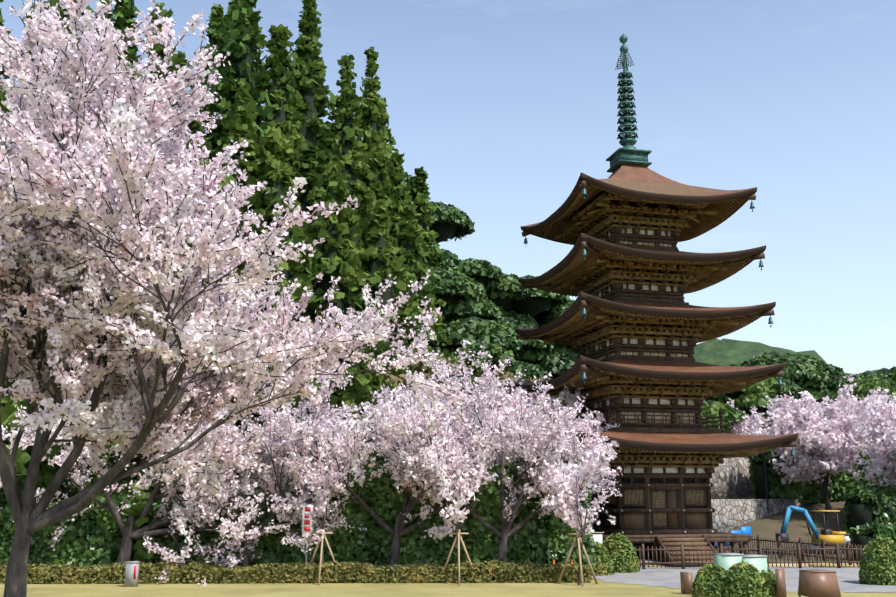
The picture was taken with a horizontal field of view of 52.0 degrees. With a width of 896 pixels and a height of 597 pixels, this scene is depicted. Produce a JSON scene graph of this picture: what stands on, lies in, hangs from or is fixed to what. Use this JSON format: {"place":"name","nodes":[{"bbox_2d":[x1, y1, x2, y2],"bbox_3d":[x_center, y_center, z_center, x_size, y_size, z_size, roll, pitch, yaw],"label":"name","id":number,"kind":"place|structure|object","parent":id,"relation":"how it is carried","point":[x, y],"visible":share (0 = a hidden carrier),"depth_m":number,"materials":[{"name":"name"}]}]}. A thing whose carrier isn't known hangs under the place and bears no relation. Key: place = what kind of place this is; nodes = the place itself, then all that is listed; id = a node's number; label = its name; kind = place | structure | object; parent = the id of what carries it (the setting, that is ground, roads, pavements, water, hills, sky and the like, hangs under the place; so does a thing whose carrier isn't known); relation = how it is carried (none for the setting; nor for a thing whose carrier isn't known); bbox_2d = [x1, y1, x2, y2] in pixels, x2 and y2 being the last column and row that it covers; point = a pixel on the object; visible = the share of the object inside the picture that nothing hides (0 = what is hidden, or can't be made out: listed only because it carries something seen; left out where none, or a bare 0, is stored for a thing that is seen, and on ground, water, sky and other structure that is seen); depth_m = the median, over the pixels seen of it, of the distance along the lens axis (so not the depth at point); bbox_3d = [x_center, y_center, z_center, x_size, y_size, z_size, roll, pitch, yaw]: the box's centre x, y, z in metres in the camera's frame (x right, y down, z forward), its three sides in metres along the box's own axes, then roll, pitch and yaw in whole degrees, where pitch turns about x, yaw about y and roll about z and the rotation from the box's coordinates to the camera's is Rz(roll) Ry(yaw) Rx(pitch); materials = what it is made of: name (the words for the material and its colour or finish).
{"place":"outdoors","nodes":[
{"label":"outdoors","id":0,"kind":"place"},
{"bbox_2d":[0,448,895,596],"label":"ground","id":1,"kind":"structure","parent":0,"point":[768,527],"depth_m":34.28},
{"bbox_2d":[0,559,592,583],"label":"hedge","id":2,"kind":"object","parent":1,"relation":"on","point":[291,572],"visible":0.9,"depth_m":37.00,"materials":[{"name":"green plant"}]},
{"bbox_2d":[124,539,766,586],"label":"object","id":3,"kind":"object","parent":1,"relation":"on","point":[130,581],"visible":0.71,"depth_m":35.45,"materials":[{"name":"grey"}]},
{"bbox_2d":[0,7,891,596],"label":"tree foliage","id":4,"kind":"object","parent":1,"relation":"on","point":[862,513],"visible":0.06,"depth_m":64.35,"materials":[{"name":"green plant"}]},
{"bbox_2d":[0,0,895,596],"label":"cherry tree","id":5,"kind":"object","parent":1,"relation":"on","point":[30,516],"visible":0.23,"depth_m":19.81,"materials":[{"name":"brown plant"}]},
{"bbox_2d":[0,0,484,497],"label":"cherry blossoms","id":6,"kind":"object","parent":5,"relation":"attached to","point":[127,230],"visible":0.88,"depth_m":18.29,"materials":[{"name":"pink plant"}]},
{"bbox_2d":[0,296,621,585],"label":"cherry blossoms","id":7,"kind":"object","parent":5,"relation":"attached to","point":[560,489],"visible":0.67,"depth_m":38.47,"materials":[{"name":"pink plant"}]},
{"bbox_2d":[0,422,895,567],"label":"camellia hedge","id":8,"kind":"object","parent":1,"relation":"on","point":[483,541],"visible":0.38,"depth_m":39.92,"materials":[{"name":"green plant"}]},
{"bbox_2d":[376,356,574,424],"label":"sparse deciduous trees","id":9,"kind":"object","parent":1,"relation":"on","point":[427,372],"visible":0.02,"depth_m":62.18,"materials":[{"name":"green plant"}]},
{"bbox_2d":[302,505,850,560],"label":"white boards","id":10,"kind":"object","parent":1,"relation":"on","point":[597,537],"visible":0.12,"depth_m":37.59,"materials":[{"name":"white"}]},
{"bbox_2d":[133,507,310,578],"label":"red marks","id":11,"kind":"object","parent":10,"relation":"attached to","point":[307,509],"visible":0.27,"depth_m":37.45,"materials":[{"name":"red"}]},
{"bbox_2d":[310,529,849,586],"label":"tree support stakes","id":12,"kind":"object","parent":1,"relation":"on","point":[577,536],"visible":0.6,"depth_m":36.68,"materials":[{"name":"beige wood"}]},
{"bbox_2d":[513,181,796,566],"bbox_3d":[10.824,3.767,52.462,11.927,21.446,11.927,3,-12,-13],"label":"pagoda","id":13,"kind":"object","parent":1,"relation":"on","point":[673,408],"depth_m":49.44,"materials":[{"name":"brown wood"}]},
{"bbox_2d":[590,240,694,424],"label":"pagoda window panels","id":14,"kind":"object","parent":13,"relation":"attached to","point":[653,354],"visible":0.21,"depth_m":49.95,"materials":[{"name":"brown wood"}]},
{"bbox_2d":[595,490,704,525],"bbox_3d":[10.824,11.544,50.823,5.192,1.890,5.192,3,-12,-13],"label":"pagoda lattice","id":15,"kind":"object","parent":13,"relation":"attached to","point":[611,499],"visible":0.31,"depth_m":48.39,"materials":[{"name":"brown wood"}]},
{"bbox_2d":[639,559,660,565],"bbox_3d":[10.824,14.162,50.271,8.700,0.200,8.700,3,-12,-13],"label":"pagoda stone base","id":16,"kind":"object","parent":13,"relation":"attached to","point":[646,560],"depth_m":45.83,"materials":[{"name":"grey stone"}]},
{"bbox_2d":[544,186,757,467],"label":"eave brackets","id":17,"kind":"object","parent":13,"relation":"attached to","point":[687,212],"visible":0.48,"depth_m":50.73,"materials":[{"name":"brown wood"}]},
{"bbox_2d":[532,178,776,565],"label":"pagoda boards","id":18,"kind":"object","parent":13,"relation":"attached to","point":[696,519],"visible":0.02,"depth_m":48.61,"materials":[{"name":"brown wood"}]},
{"bbox_2d":[594,478,714,558],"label":"pagoda wall","id":19,"kind":"structure","parent":13,"relation":"attached to","point":[659,480],"depth_m":48.35,"materials":[{"name":"brown wood"}]},
{"bbox_2d":[527,184,782,457],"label":"eave rafters","id":20,"kind":"object","parent":13,"relation":"attached to","point":[707,222],"visible":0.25,"depth_m":51.40,"materials":[{"name":"brown wood"}]},
{"bbox_2d":[515,164,795,443],"bbox_3d":[10.824,0.267,53.199,11.985,16.700,11.985,3,-12,-13],"label":"pagoda roof","id":21,"kind":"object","parent":13,"relation":"attached to","point":[633,172],"visible":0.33,"depth_m":49.02,"materials":[{"name":"brown wood"}]},
{"bbox_2d":[606,33,651,172],"bbox_3d":[10.824,-12.106,55.807,2.040,8.810,2.040,3,-12,-13],"label":"pagoda finial","id":22,"kind":"object","parent":21,"relation":"on","point":[628,153],"visible":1,"depth_m":55.35,"materials":[{"name":"teal metal"}]},
{"bbox_2d":[514,172,798,450],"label":"roof eaves","id":23,"kind":"object","parent":13,"relation":"attached to","point":[552,272],"visible":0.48,"depth_m":48.19,"materials":[{"name":"brown wood"}]},
{"bbox_2d":[518,187,795,459],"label":"wind bells","id":24,"kind":"object","parent":23,"relation":"hanging from","point":[584,194],"visible":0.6,"depth_m":48.27,"materials":[{"name":"teal metal"}]},
{"bbox_2d":[715,527,751,548],"bbox_3d":[16.610,15.329,58.717,5.942,1.399,2.062,8,-14,-32],"label":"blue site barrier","id":25,"kind":"object","parent":1,"relation":"on","point":[745,530],"visible":0.15,"depth_m":59.08,"materials":[{"name":"blue plastic"}]},
{"bbox_2d":[713,555,766,572],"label":"planters","id":26,"kind":"object","parent":1,"relation":"on","point":[727,562],"visible":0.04,"depth_m":29.62,"materials":[{"name":"white"}]},
{"bbox_2d":[590,533,895,596],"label":"shrub foliage","id":27,"kind":"object","parent":1,"relation":"on","point":[727,582],"visible":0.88,"depth_m":35.97,"materials":[{"name":"green plant"}]},
{"bbox_2d":[635,535,867,568],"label":"fence pickets","id":28,"kind":"object","parent":1,"relation":"on","point":[799,549],"visible":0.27,"depth_m":44.17,"materials":[{"name":"brown wood"}]},
{"bbox_2d":[645,561,859,566],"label":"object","id":29,"kind":"object","parent":1,"relation":"on","point":[819,564],"visible":0.25,"depth_m":45.62,"materials":[{"name":"beige stone"}]},
{"bbox_2d":[710,457,809,532],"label":"stone retaining walls","id":30,"kind":"structure","parent":1,"relation":"on","point":[731,487],"depth_m":65.28,"materials":[{"name":"grey stone"}]},
{"bbox_2d":[680,569,840,596],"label":"planter pots","id":31,"kind":"object","parent":1,"relation":"on","point":[819,583],"visible":0.98,"depth_m":27.77,"materials":[{"name":"brown ceramic"}]},
{"bbox_2d":[762,453,768,511],"bbox_3d":[22.470,13.063,64.727,0.360,4.330,0.270,0,-12,-1],"label":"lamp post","id":32,"kind":"object","parent":1,"relation":"on","point":[764,454],"visible":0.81,"depth_m":64.86,"materials":[{"name":"black"}]},
{"bbox_2d":[775,512,845,554],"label":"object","id":33,"kind":"object","parent":1,"relation":"on","point":[824,531],"visible":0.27,"depth_m":54.75,"materials":[{"name":"grey metal"}]},
{"bbox_2d":[809,510,845,545],"bbox_3d":[22.836,13.772,55.188,1.530,2.030,1.240,3,-12,-15],"label":"playground equipment","id":34,"kind":"object","parent":33,"relation":"on","point":[835,537],"visible":0.67,"depth_m":54.60,"materials":[{"name":"yellow plastic"}]},
{"bbox_2d":[780,505,819,552],"bbox_3d":[20.962,13.755,54.835,2.642,2.778,1.396,0,-12,-1],"label":"excavator boom","id":35,"kind":"object","parent":34,"relation":"attached to","point":[790,508],"visible":0.75,"depth_m":54.77,"materials":[{"name":"blue metal"}]},
{"bbox_2d":[726,373,895,488],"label":"cherry blossoms","id":36,"kind":"object","parent":1,"relation":"on","point":[841,404],"visible":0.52,"depth_m":62.98,"materials":[{"name":"pink plant"}]},
{"bbox_2d":[0,0,895,373],"label":"sky","id":37,"kind":"structure","parent":0,"point":[504,105],"materials":[{"name":"blue"}]},
{"bbox_2d":[591,566,895,592],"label":"path","id":38,"kind":"structure","parent":0,"point":[847,579],"depth_m":39.31,"materials":[{"name":"grey concrete"}]},
{"bbox_2d":[693,338,850,376],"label":"mountain","id":39,"kind":"structure","parent":0,"point":[724,352],"depth_m":490.40,"materials":[{"name":"green plant"}]},
{"bbox_3d":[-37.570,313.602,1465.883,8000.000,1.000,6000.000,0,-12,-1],"label":"ground","id":40,"kind":"structure","parent":0,"visible":0},
{"bbox_2d":[0,0,486,562],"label":"conifer trees","id":41,"kind":"object","parent":40,"relation":"on","point":[390,212],"visible":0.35,"depth_m":62.12,"materials":[{"name":"green plant"}]},
{"bbox_2d":[245,1,548,389],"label":"tree trunks","id":42,"kind":"object","parent":40,"relation":"on","point":[475,358],"depth_m":62.71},
{"bbox_2d":[92,0,449,252],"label":"conifer trees","id":43,"kind":"object","parent":42,"relation":"attached to","point":[230,32],"visible":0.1,"depth_m":63.35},
{"bbox_2d":[399,172,895,420],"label":"background trees","id":44,"kind":"object","parent":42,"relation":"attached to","point":[495,333],"visible":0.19,"depth_m":79.54,"materials":[{"name":"green plant"}]},
{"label":"terrace earth","id":45,"kind":"object","parent":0,"visible":0},
{"bbox_2d":[700,375,895,433],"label":"broadleaf trees","id":46,"kind":"object","parent":45,"relation":"on","point":[769,387],"visible":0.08,"depth_m":76.43,"materials":[{"name":"green plant"}]}
]}

